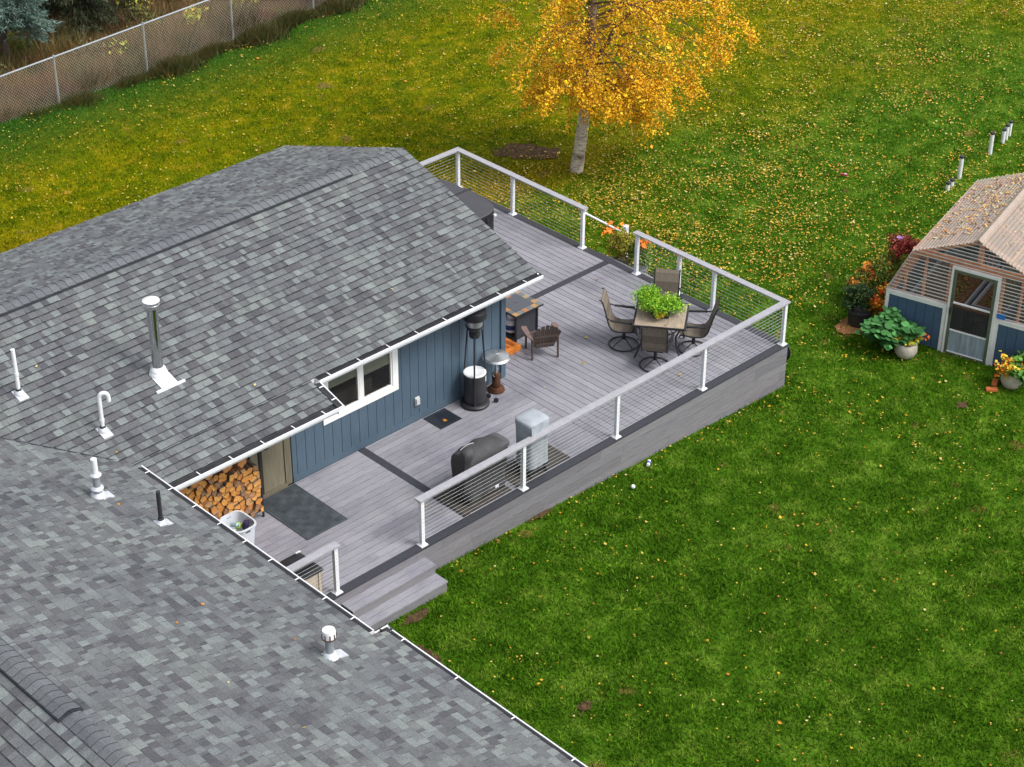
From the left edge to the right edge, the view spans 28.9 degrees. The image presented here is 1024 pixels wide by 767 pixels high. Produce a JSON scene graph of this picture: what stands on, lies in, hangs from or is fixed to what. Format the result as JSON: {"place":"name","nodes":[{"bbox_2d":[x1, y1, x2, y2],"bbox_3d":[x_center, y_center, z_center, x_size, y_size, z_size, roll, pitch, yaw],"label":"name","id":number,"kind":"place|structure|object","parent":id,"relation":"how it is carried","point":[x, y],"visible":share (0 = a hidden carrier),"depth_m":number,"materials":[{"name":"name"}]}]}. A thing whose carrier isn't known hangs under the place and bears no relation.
{"place":"outdoors","nodes":[
{"label":"outdoors","id":0,"kind":"place"},
{"bbox_2d":[222,480,230,486],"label":"firewood log","id":1,"kind":"object","parent":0,"point":[226,483],"visible":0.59,"depth_m":31.58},
{"bbox_2d":[231,494,239,501],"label":"firewood log","id":2,"kind":"object","parent":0,"point":[235,498],"visible":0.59,"depth_m":31.86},
{"bbox_2d":[244,506,249,513],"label":"firewood log","id":3,"kind":"object","parent":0,"point":[246,509],"visible":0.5,"depth_m":32.13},
{"bbox_2d":[244,482,252,489],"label":"firewood log","id":4,"kind":"object","parent":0,"point":[248,486],"visible":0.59,"depth_m":31.96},
{"bbox_2d":[248,479,258,486],"bbox_3d":[-4.255,1.553,32.131,0.120,0.102,0.363,-27,41,-36],"label":"firewood log","id":5,"kind":"object","parent":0,"point":[255,482],"visible":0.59,"depth_m":32.02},
{"bbox_2d":[279,550,322,591],"bbox_3d":[-3.596,3.193,30.425,1.370,0.556,0.600,-27,41,-36],"label":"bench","id":6,"kind":"object","parent":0,"point":[293,558],"visible":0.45,"depth_m":30.53,"materials":[{"name":"black plastic"}]},
{"bbox_2d":[0,0,1023,766],"bbox_3d":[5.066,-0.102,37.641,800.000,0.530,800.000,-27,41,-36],"label":"ground","id":7,"kind":"structure","parent":0,"point":[334,32],"depth_m":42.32,"materials":[{"name":"plant"}]},
{"bbox_2d":[0,0,324,123],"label":"chain link fence","id":8,"kind":"object","parent":7,"relation":"on","point":[53,57],"visible":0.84,"depth_m":49.18,"materials":[{"name":"metal"}]},
{"bbox_2d":[15,0,367,122],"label":"fence foot grass","id":9,"kind":"structure","parent":7,"relation":"on","point":[275,28],"depth_m":51.16,"materials":[{"name":"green plant"}]},
{"bbox_2d":[182,2,207,24],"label":"shrub","id":10,"kind":"object","parent":7,"relation":"on","point":[193,16],"visible":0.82,"depth_m":51.82,"materials":[{"name":"yellow plant"}]},
{"bbox_2d":[0,145,587,766],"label":"house","id":11,"kind":"structure","parent":7,"relation":"on","point":[324,299],"depth_m":30.46,"materials":[{"name":"wood"}]},
{"bbox_2d":[27,235,392,727],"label":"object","id":12,"kind":"object","parent":11,"relation":"on","point":[201,603],"visible":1,"depth_m":26.92,"materials":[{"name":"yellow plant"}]},
{"bbox_2d":[247,437,292,498],"bbox_3d":[-4.073,0.998,32.531,1.056,2.020,0.161,-27,41,-36],"label":"door","id":13,"kind":"structure","parent":11,"relation":"in","point":[275,460],"depth_m":32.94,"materials":[{"name":"wood"}]},
{"bbox_2d":[323,349,398,425],"bbox_3d":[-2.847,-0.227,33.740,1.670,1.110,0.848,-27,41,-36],"label":"window","id":14,"kind":"structure","parent":11,"relation":"in","point":[357,388],"depth_m":33.81,"materials":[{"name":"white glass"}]},
{"bbox_2d":[0,0,1023,766],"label":"fallen leaves","id":15,"kind":"object","parent":7,"relation":"on","point":[712,190],"visible":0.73,"depth_m":45.49,"materials":[{"name":"yellow plant"}]},
{"bbox_2d":[252,147,790,631],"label":"deck","id":16,"kind":"structure","parent":7,"relation":"on","point":[386,549],"depth_m":35.00,"materials":[{"name":"wood"}]},
{"bbox_2d":[220,510,256,543],"bbox_3d":[-4.365,2.407,31.714,0.450,0.501,0.564,-27,41,-36],"label":"laundry basket","id":17,"kind":"object","parent":16,"relation":"on","point":[235,516],"visible":0.52,"depth_m":31.72,"materials":[{"name":"grey plastic"}]},
{"bbox_2d":[230,523,239,526],"bbox_3d":[-4.410,2.255,31.603,0.170,0.078,0.080,0,17,29],"label":"bottle","id":18,"kind":"object","parent":17,"relation":"in","point":[234,524],"visible":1,"depth_m":31.57,"materials":[{"name":"white plastic"}]},
{"bbox_2d":[242,519,249,529],"bbox_3d":[-4.239,2.233,31.608,0.120,0.120,0.220,11,26,-5],"label":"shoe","id":19,"kind":"object","parent":17,"relation":"in","point":[245,523],"visible":1,"depth_m":31.53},
{"bbox_2d":[248,452,264,516],"bbox_3d":[-4.935,1.895,31.649,2.120,1.438,0.370,-27,41,-36],"label":"firewood rack","id":20,"kind":"object","parent":16,"relation":"on","point":[261,488],"visible":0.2,"depth_m":32.16,"materials":[{"name":"metal"}]},
{"bbox_2d":[248,510,254,516],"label":"firewood log","id":21,"kind":"object","parent":20,"relation":"in","point":[251,513],"visible":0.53,"depth_m":32.25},
{"bbox_2d":[263,484,347,539],"bbox_3d":[-3.472,2.104,32.658,0.840,0.012,1.380,-27,41,-36],"label":"doormat","id":22,"kind":"object","parent":16,"relation":"on","point":[302,512],"visible":1,"depth_m":32.63,"materials":[{"name":"rubber"}]},
{"bbox_2d":[423,408,461,428],"bbox_3d":[-1.225,0.618,35.030,0.500,0.009,0.470,-27,41,-36],"label":"doormat","id":23,"kind":"object","parent":16,"relation":"on","point":[437,418],"visible":1,"depth_m":35.02,"materials":[{"name":"rubber"}]},
{"bbox_2d":[438,179,496,230],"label":"hot tub","id":24,"kind":"object","parent":16,"relation":"on","point":[481,208],"visible":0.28,"depth_m":40.02,"materials":[{"name":"plastic"}]},
{"bbox_2d":[434,485,511,515],"bbox_3d":[-0.672,1.817,33.140,1.070,0.008,0.820,-27,41,-36],"label":"grill mat","id":25,"kind":"object","parent":16,"relation":"on","point":[477,503],"visible":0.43,"depth_m":32.95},
{"bbox_2d":[451,432,508,504],"bbox_3d":[-0.537,1.350,32.846,1.043,1.090,0.506,-27,41,-36],"label":"covered grill","id":26,"kind":"object","parent":25,"relation":"on","point":[472,453],"visible":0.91,"depth_m":32.63,"materials":[{"name":"fabric"}]},
{"bbox_2d":[460,307,498,410],"bbox_3d":[-0.624,-0.480,34.949,0.609,1.955,0.542,-27,41,-36],"label":"patio heater","id":27,"kind":"object","parent":16,"relation":"on","point":[476,397],"visible":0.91,"depth_m":35.04,"materials":[{"name":"black painted metal"},{"name":"steel"}]},
{"bbox_2d":[482,349,510,393],"bbox_3d":[-0.283,-0.221,35.630,0.516,0.796,0.516,-27,41,-36],"label":"tabletop heater","id":28,"kind":"object","parent":16,"relation":"on","point":[495,357],"visible":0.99,"depth_m":35.52,"materials":[{"name":"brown metal"}]},
{"bbox_2d":[506,338,520,354],"bbox_3d":[-0.169,-0.644,36.941,0.400,0.108,0.560,27,41,36],"label":"firestarter box","id":29,"kind":"object","parent":16,"relation":"on","point":[512,347],"visible":0.27,"depth_m":36.94,"materials":[{"name":"cardboard"}]},
{"bbox_2d":[506,291,543,341],"bbox_3d":[0.079,-1.264,37.422,0.730,0.655,0.730,-27,41,-36],"label":"fire table","id":30,"kind":"object","parent":16,"relation":"on","point":[521,308],"visible":0.72,"depth_m":37.25,"materials":[{"name":"tile"}]},
{"bbox_2d":[506,314,514,332],"bbox_3d":[-0.008,-1.169,37.368,0.309,0.400,0.309,-27,41,-36],"label":"propane tank","id":31,"kind":"object","parent":30,"relation":"on","point":[510,322],"visible":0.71,"depth_m":37.25,"materials":[{"name":"metal"}]},
{"bbox_2d":[505,444,569,486],"bbox_3d":[0.334,1.377,33.845,1.270,0.008,0.620,-27,41,-36],"label":"grill mat","id":32,"kind":"object","parent":16,"relation":"on","point":[560,456],"visible":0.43,"depth_m":33.80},
{"bbox_2d":[515,407,551,478],"bbox_3d":[0.342,1.019,33.376,0.488,1.114,0.476,-27,41,-36],"label":"covered smoker","id":33,"kind":"object","parent":32,"relation":"on","point":[530,422],"visible":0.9,"depth_m":33.16,"materials":[{"name":"fabric"}]},
{"bbox_2d":[521,322,560,360],"bbox_3d":[0.576,-0.890,36.690,0.700,0.808,0.665,-7,33,-12],"label":"adirondack chair","id":34,"kind":"object","parent":16,"relation":"on","point":[544,337],"visible":1,"depth_m":36.55,"materials":[{"name":"brown wood"}]},
{"bbox_2d":[602,220,633,265],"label":"marigold pot","id":35,"kind":"object","parent":16,"relation":"on","point":[622,238],"visible":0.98,"depth_m":40.38,"materials":[{"name":"green plant"}]},
{"bbox_2d":[599,288,638,351],"bbox_3d":[2.007,-1.186,36.927,0.753,1.052,0.646,5,33,7],"label":"swivel chair","id":36,"kind":"object","parent":16,"relation":"on","point":[622,326],"visible":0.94,"depth_m":36.91,"materials":[{"name":"fabric"}]},
{"bbox_2d":[627,237,653,273],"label":"marigold pot","id":37,"kind":"object","parent":16,"relation":"on","point":[642,250],"visible":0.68,"depth_m":40.24,"materials":[{"name":"green plant"}]},
{"bbox_2d":[637,327,674,371],"bbox_3d":[2.617,-0.732,36.214,0.646,1.052,0.753,5,33,8],"label":"swivel chair","id":38,"kind":"object","parent":16,"relation":"on","point":[655,340],"visible":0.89,"depth_m":35.97,"materials":[{"name":"fabric"}]},
{"bbox_2d":[632,300,689,357],"bbox_3d":[2.763,-0.971,36.923,0.990,0.733,0.990,5,33,7],"label":"dining table","id":39,"kind":"object","parent":16,"relation":"on","point":[673,321],"visible":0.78,"depth_m":36.57,"materials":[{"name":"stone"}]},
{"bbox_2d":[628,281,689,318],"bbox_3d":[2.696,-1.518,36.607,1.004,0.540,1.220,-27,41,-36],"label":"potted fern","id":40,"kind":"object","parent":39,"relation":"on","point":[647,297],"visible":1,"depth_m":36.54,"materials":[{"name":"green plant"}]},
{"bbox_2d":[653,267,682,334],"bbox_3d":[2.889,-1.542,37.499,0.646,1.052,0.753,5,33,7],"label":"swivel chair","id":41,"kind":"object","parent":16,"relation":"on","point":[666,280],"visible":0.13,"depth_m":37.54,"materials":[{"name":"fabric"}]},
{"bbox_2d":[678,296,721,356],"bbox_3d":[3.472,-1.082,36.775,0.753,1.052,0.646,5,33,7],"label":"swivel chair","id":42,"kind":"object","parent":16,"relation":"on","point":[693,331],"visible":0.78,"depth_m":36.76,"materials":[{"name":"fabric"}]},
{"bbox_2d":[779,339,790,360],"bbox_3d":[5.059,-0.446,37.775,0.200,0.845,0.435,-27,41,-36],"label":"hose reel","id":43,"kind":"object","parent":16,"relation":"attached to","point":[788,353],"visible":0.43,"depth_m":37.60,"materials":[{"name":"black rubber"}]},
{"bbox_2d":[469,0,797,173],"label":"birch tree","id":44,"kind":"object","parent":7,"relation":"on","point":[584,86],"visible":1,"depth_m":43.69,"materials":[{"name":"yellow plant"}]},
{"bbox_2d":[401,142,967,714],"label":"bare soil","id":45,"kind":"structure","parent":7,"relation":"on","point":[519,154],"depth_m":46.21,"materials":[{"name":"soil"}]},
{"bbox_2d":[835,317,864,334],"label":"pine litter","id":46,"kind":"object","parent":7,"relation":"on","point":[843,325],"visible":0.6,"depth_m":39.59,"materials":[{"name":"plant"}]},
{"bbox_2d":[841,280,876,327],"bbox_3d":[6.913,-1.620,39.571,0.721,0.982,0.589,3,32,4],"label":"shrub pot","id":47,"kind":"object","parent":7,"relation":"on","point":[859,312],"visible":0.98,"depth_m":39.48,"materials":[{"name":"green plant"}]},
{"bbox_2d":[843,261,882,299],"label":"amaranth","id":48,"kind":"object","parent":7,"relation":"on","point":[862,274],"visible":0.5,"depth_m":40.15,"materials":[{"name":"orange plant"}]},
{"bbox_2d":[866,282,888,317],"bbox_3d":[7.374,-1.561,39.567,0.610,0.902,0.670,-27,41,-36],"label":"snapdragon pot","id":49,"kind":"object","parent":7,"relation":"on","point":[878,303],"visible":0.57,"depth_m":39.46,"materials":[{"name":"plant"}]},
{"bbox_2d":[860,229,921,299],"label":"amaranth","id":50,"kind":"object","parent":7,"relation":"on","point":[885,267],"visible":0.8,"depth_m":40.22,"materials":[{"name":"red plant"}]},
{"bbox_2d":[855,305,929,359],"bbox_3d":[7.517,-1.022,38.752,1.333,0.838,1.243,-27,41,-36],"label":"nasturtium pot","id":51,"kind":"object","parent":7,"relation":"on","point":[899,330],"visible":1,"depth_m":38.50,"materials":[{"name":"green plant"}]},
{"bbox_2d":[945,181,950,190],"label":"standpipe","id":52,"kind":"object","parent":7,"relation":"on","point":[947,187],"visible":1,"depth_m":44.82,"materials":[{"name":"white plastic"}]},
{"bbox_2d":[950,178,954,187],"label":"standpipe","id":53,"kind":"object","parent":7,"relation":"on","point":[952,180],"visible":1,"depth_m":44.95,"materials":[{"name":"white plastic"}]},
{"bbox_2d":[884,172,1023,365],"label":"greenhouse","id":54,"kind":"object","parent":7,"relation":"on","point":[965,331],"visible":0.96,"depth_m":38.34,"materials":[{"name":"brown wood"}]},
{"bbox_2d":[941,265,1002,364],"bbox_3d":[8.842,-1.298,38.222,0.965,1.935,0.120,18,36,26],"label":"door","id":55,"kind":"structure","parent":54,"relation":"in","point":[968,330],"depth_m":38.31,"materials":[{"name":"wood"}]},
{"bbox_2d":[928,174,1023,252],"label":"roof leaves","id":56,"kind":"object","parent":54,"relation":"on","point":[994,207],"visible":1,"depth_m":39.01,"materials":[{"name":"brown plant"}]},
{"bbox_2d":[997,313,1004,319],"bbox_3d":[9.340,-1.271,37.880,0.160,0.100,0.012,18,37,26],"label":"blue cloth","id":57,"kind":"object","parent":54,"relation":"on","point":[1000,316],"visible":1,"depth_m":37.87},
{"bbox_2d":[957,155,964,178],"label":"standpipe","id":58,"kind":"object","parent":7,"relation":"on","point":[960,166],"visible":1,"depth_m":45.20,"materials":[{"name":"white plastic"}]},
{"bbox_2d":[988,131,994,154],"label":"standpipe","id":59,"kind":"object","parent":7,"relation":"on","point":[991,141],"visible":1,"depth_m":46.30,"materials":[{"name":"white plastic"}]},
{"bbox_2d":[985,387,997,391],"bbox_3d":[9.109,0.111,37.656,0.220,0.055,0.100,2,32,3],"label":"brick","id":60,"kind":"object","parent":7,"relation":"on","point":[991,389],"visible":1,"depth_m":37.62,"materials":[{"name":"brick"}]},
{"bbox_2d":[991,378,998,386],"bbox_3d":[9.219,-0.025,37.883,0.100,0.055,0.220,24,37,9],"label":"brick","id":61,"kind":"object","parent":7,"relation":"on","point":[994,382],"visible":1,"depth_m":37.84,"materials":[{"name":"brick"}]},
{"bbox_2d":[1001,128,1006,143],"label":"standpipe","id":62,"kind":"object","parent":7,"relation":"on","point":[1004,130],"visible":1,"depth_m":46.87,"materials":[{"name":"white plastic"}]},
{"bbox_2d":[1005,124,1009,139],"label":"standpipe","id":63,"kind":"object","parent":7,"relation":"on","point":[1007,131],"visible":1,"depth_m":47.02,"materials":[{"name":"white plastic"}]},
{"bbox_2d":[993,350,1023,389],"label":"flower pot","id":64,"kind":"object","parent":7,"relation":"on","point":[1011,372],"visible":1,"depth_m":37.53,"materials":[{"name":"yellow plant"}]},
{"bbox_2d":[1008,120,1012,135],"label":"standpipe","id":65,"kind":"object","parent":7,"relation":"on","point":[1011,124],"visible":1,"depth_m":47.17,"materials":[{"name":"white plastic"}]},
{"bbox_2d":[910,249,1000,305],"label":"raised bed","id":66,"kind":"object","parent":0,"point":[969,290],"visible":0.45,"depth_m":40.28,"materials":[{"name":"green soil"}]},
{"bbox_2d":[970,265,1023,320],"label":"raised bed","id":67,"kind":"object","parent":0,"point":[983,300],"visible":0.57,"depth_m":39.69,"materials":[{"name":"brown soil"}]},
{"bbox_2d":[1013,307,1023,323],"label":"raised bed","id":68,"kind":"object","parent":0,"point":[1022,318],"depth_m":39.15,"materials":[{"name":"brown wood"}]},
{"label":"firewood log","id":69,"kind":"object","parent":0,"visible":0},
{"bbox_2d":[209,505,216,513],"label":"firewood log","id":70,"kind":"object","parent":69,"relation":"on","point":[212,509],"visible":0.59,"depth_m":31.59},
{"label":"firewood log","id":71,"kind":"object","parent":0,"visible":0},
{"bbox_2d":[219,496,226,505],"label":"firewood log","id":72,"kind":"object","parent":71,"relation":"on","point":[223,501],"visible":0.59,"depth_m":31.71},
{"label":"firewood log","id":73,"kind":"object","parent":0,"visible":0},
{"bbox_2d":[199,500,210,507],"bbox_3d":[-4.953,1.862,31.540,0.128,0.115,0.378,-27,41,-36],"label":"firewood log","id":74,"kind":"object","parent":73,"relation":"on","point":[206,503],"visible":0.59,"depth_m":31.42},
{"bbox_2d":[199,495,206,502],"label":"firewood log","id":75,"kind":"object","parent":74,"relation":"on","point":[202,499],"visible":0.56,"depth_m":31.39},
{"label":"firewood log","id":76,"kind":"object","parent":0,"visible":0},
{"bbox_2d":[217,485,225,492],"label":"firewood log","id":77,"kind":"object","parent":76,"relation":"on","point":[222,488],"visible":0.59,"depth_m":31.54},
{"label":"firewood log","id":78,"kind":"object","parent":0,"visible":0},
{"bbox_2d":[232,479,240,486],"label":"firewood log","id":79,"kind":"object","parent":78,"relation":"on","point":[236,482],"visible":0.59,"depth_m":31.72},
{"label":"firewood log","id":80,"kind":"object","parent":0,"visible":0},
{"bbox_2d":[239,475,248,481],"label":"firewood log","id":81,"kind":"object","parent":80,"relation":"on","point":[244,478],"visible":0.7,"depth_m":31.80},
{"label":"firewood log","id":82,"kind":"object","parent":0,"visible":0},
{"bbox_2d":[251,470,258,475],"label":"firewood log","id":83,"kind":"object","parent":82,"relation":"on","point":[254,472],"visible":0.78,"depth_m":31.97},
{"bbox_2d":[245,458,257,469],"bbox_3d":[-4.264,1.297,32.067,0.111,0.122,0.365,-27,41,-36],"label":"firewood log","id":84,"kind":"object","parent":83,"relation":"on","point":[252,464],"visible":0.59,"depth_m":31.98,"materials":[{"name":"wood"}]},
{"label":"firewood log","id":85,"kind":"object","parent":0,"visible":0},
{"bbox_2d":[243,464,252,474],"bbox_3d":[-4.337,1.337,31.983,0.125,0.117,0.348,-27,41,-36],"label":"firewood log","id":86,"kind":"object","parent":85,"relation":"on","point":[247,467],"visible":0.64,"depth_m":31.88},
{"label":"firewood log","id":87,"kind":"object","parent":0,"visible":0},
{"bbox_2d":[204,480,212,490],"bbox_3d":[-4.888,1.578,31.423,0.145,0.093,0.342,-27,41,-36],"label":"firewood log","id":88,"kind":"object","parent":87,"relation":"on","point":[208,486],"visible":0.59,"depth_m":31.32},
{"bbox_2d":[204,476,213,483],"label":"firewood log","id":89,"kind":"object","parent":88,"relation":"on","point":[211,481],"visible":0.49,"depth_m":31.29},
{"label":"firewood log","id":90,"kind":"object","parent":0,"visible":0},
{"bbox_2d":[225,471,233,480],"bbox_3d":[-4.592,1.434,31.697,0.361,0.115,0.095,28,42,36],"label":"firewood log","id":91,"kind":"object","parent":90,"relation":"on","point":[230,476],"visible":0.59,"depth_m":31.59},
{"bbox_2d":[229,468,237,477],"bbox_3d":[-4.533,1.396,31.771,0.073,0.134,0.371,-26,41,-35],"label":"firewood log","id":92,"kind":"object","parent":90,"relation":"on","point":[231,470],"visible":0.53,"depth_m":31.66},
{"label":"firewood log","id":93,"kind":"object","parent":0,"visible":0},
{"bbox_2d":[232,464,244,473],"bbox_3d":[-4.422,1.341,31.816,0.095,0.078,0.345,-27,41,-36],"label":"firewood log","id":94,"kind":"object","parent":93,"relation":"on","point":[240,469],"visible":0.59,"depth_m":31.73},
{"bbox_2d":[235,459,245,466],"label":"firewood log","id":95,"kind":"object","parent":94,"relation":"on","point":[241,463],"visible":0.31,"depth_m":31.59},
{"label":"firewood log","id":96,"kind":"object","parent":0,"visible":0},
{"bbox_2d":[216,471,224,477],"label":"firewood log","id":97,"kind":"object","parent":96,"relation":"on","point":[220,474],"visible":0.41,"depth_m":31.44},
{"bbox_2d":[221,465,231,472],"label":"firewood log","id":98,"kind":"object","parent":97,"relation":"on","point":[227,469],"visible":0.24,"depth_m":31.41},
{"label":"scrubland","id":99,"kind":"structure","parent":0,"visible":0},
{"bbox_2d":[0,61,14,78],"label":"shrub","id":100,"kind":"object","parent":99,"relation":"on","point":[4,69],"visible":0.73,"depth_m":48.76,"materials":[{"name":"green plant"}]},
{"bbox_2d":[0,0,62,62],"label":"spruce tree","id":101,"kind":"object","parent":99,"relation":"on","point":[24,14],"visible":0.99,"depth_m":49.28,"materials":[{"name":"green plant"}]},
{"bbox_2d":[73,36,106,58],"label":"shrub","id":102,"kind":"object","parent":99,"relation":"on","point":[91,46],"visible":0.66,"depth_m":49.85,"materials":[{"name":"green plant"}]},
{"bbox_2d":[38,0,148,41],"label":"spruce tree","id":103,"kind":"object","parent":99,"relation":"on","point":[82,9],"visible":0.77,"depth_m":51.69,"materials":[{"name":"green plant"}]},
{"bbox_2d":[108,38,128,54],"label":"shrub","id":104,"kind":"object","parent":99,"relation":"on","point":[117,46],"visible":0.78,"depth_m":50.45,"materials":[{"name":"yellow plant"}]},
{"bbox_2d":[115,0,152,13],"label":"shrub","id":105,"kind":"object","parent":99,"relation":"on","point":[135,1],"visible":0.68,"depth_m":52.40,"materials":[{"name":"yellow plant"}]},
{"bbox_2d":[126,0,166,33],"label":"shrub","id":106,"kind":"object","parent":99,"relation":"on","point":[139,13],"visible":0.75,"depth_m":51.49,"materials":[{"name":"green plant"}]},
{"bbox_2d":[0,0,325,123],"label":"dry grass","id":107,"kind":"structure","parent":99,"relation":"on","point":[63,44],"depth_m":50.66,"materials":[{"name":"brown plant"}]},
{"bbox_2d":[232,0,259,9],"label":"shrub","id":108,"kind":"object","parent":99,"relation":"on","point":[245,2],"visible":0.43,"depth_m":52.96,"materials":[{"name":"yellow plant"}]},
{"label":"firewood log","id":109,"kind":"object","parent":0,"visible":0},
{"bbox_2d":[253,503,259,509],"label":"firewood log","id":110,"kind":"object","parent":109,"relation":"on","point":[256,506],"visible":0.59,"depth_m":32.27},
{"bbox_2d":[253,496,261,503],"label":"firewood log","id":111,"kind":"object","parent":110,"relation":"on","point":[258,500],"visible":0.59,"depth_m":32.23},
{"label":"firewood log","id":112,"kind":"object","parent":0,"visible":0},
{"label":"firewood log","id":113,"kind":"object","parent":112,"relation":"on","visible":0},
{"bbox_2d":[225,501,233,509],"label":"firewood log","id":114,"kind":"object","parent":113,"relation":"on","point":[229,505],"visible":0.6,"depth_m":31.83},
{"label":"firewood log","id":115,"kind":"object","parent":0,"visible":0},
{"bbox_2d":[244,497,250,504],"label":"firewood log","id":116,"kind":"object","parent":115,"relation":"on","point":[247,500],"visible":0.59,"depth_m":32.07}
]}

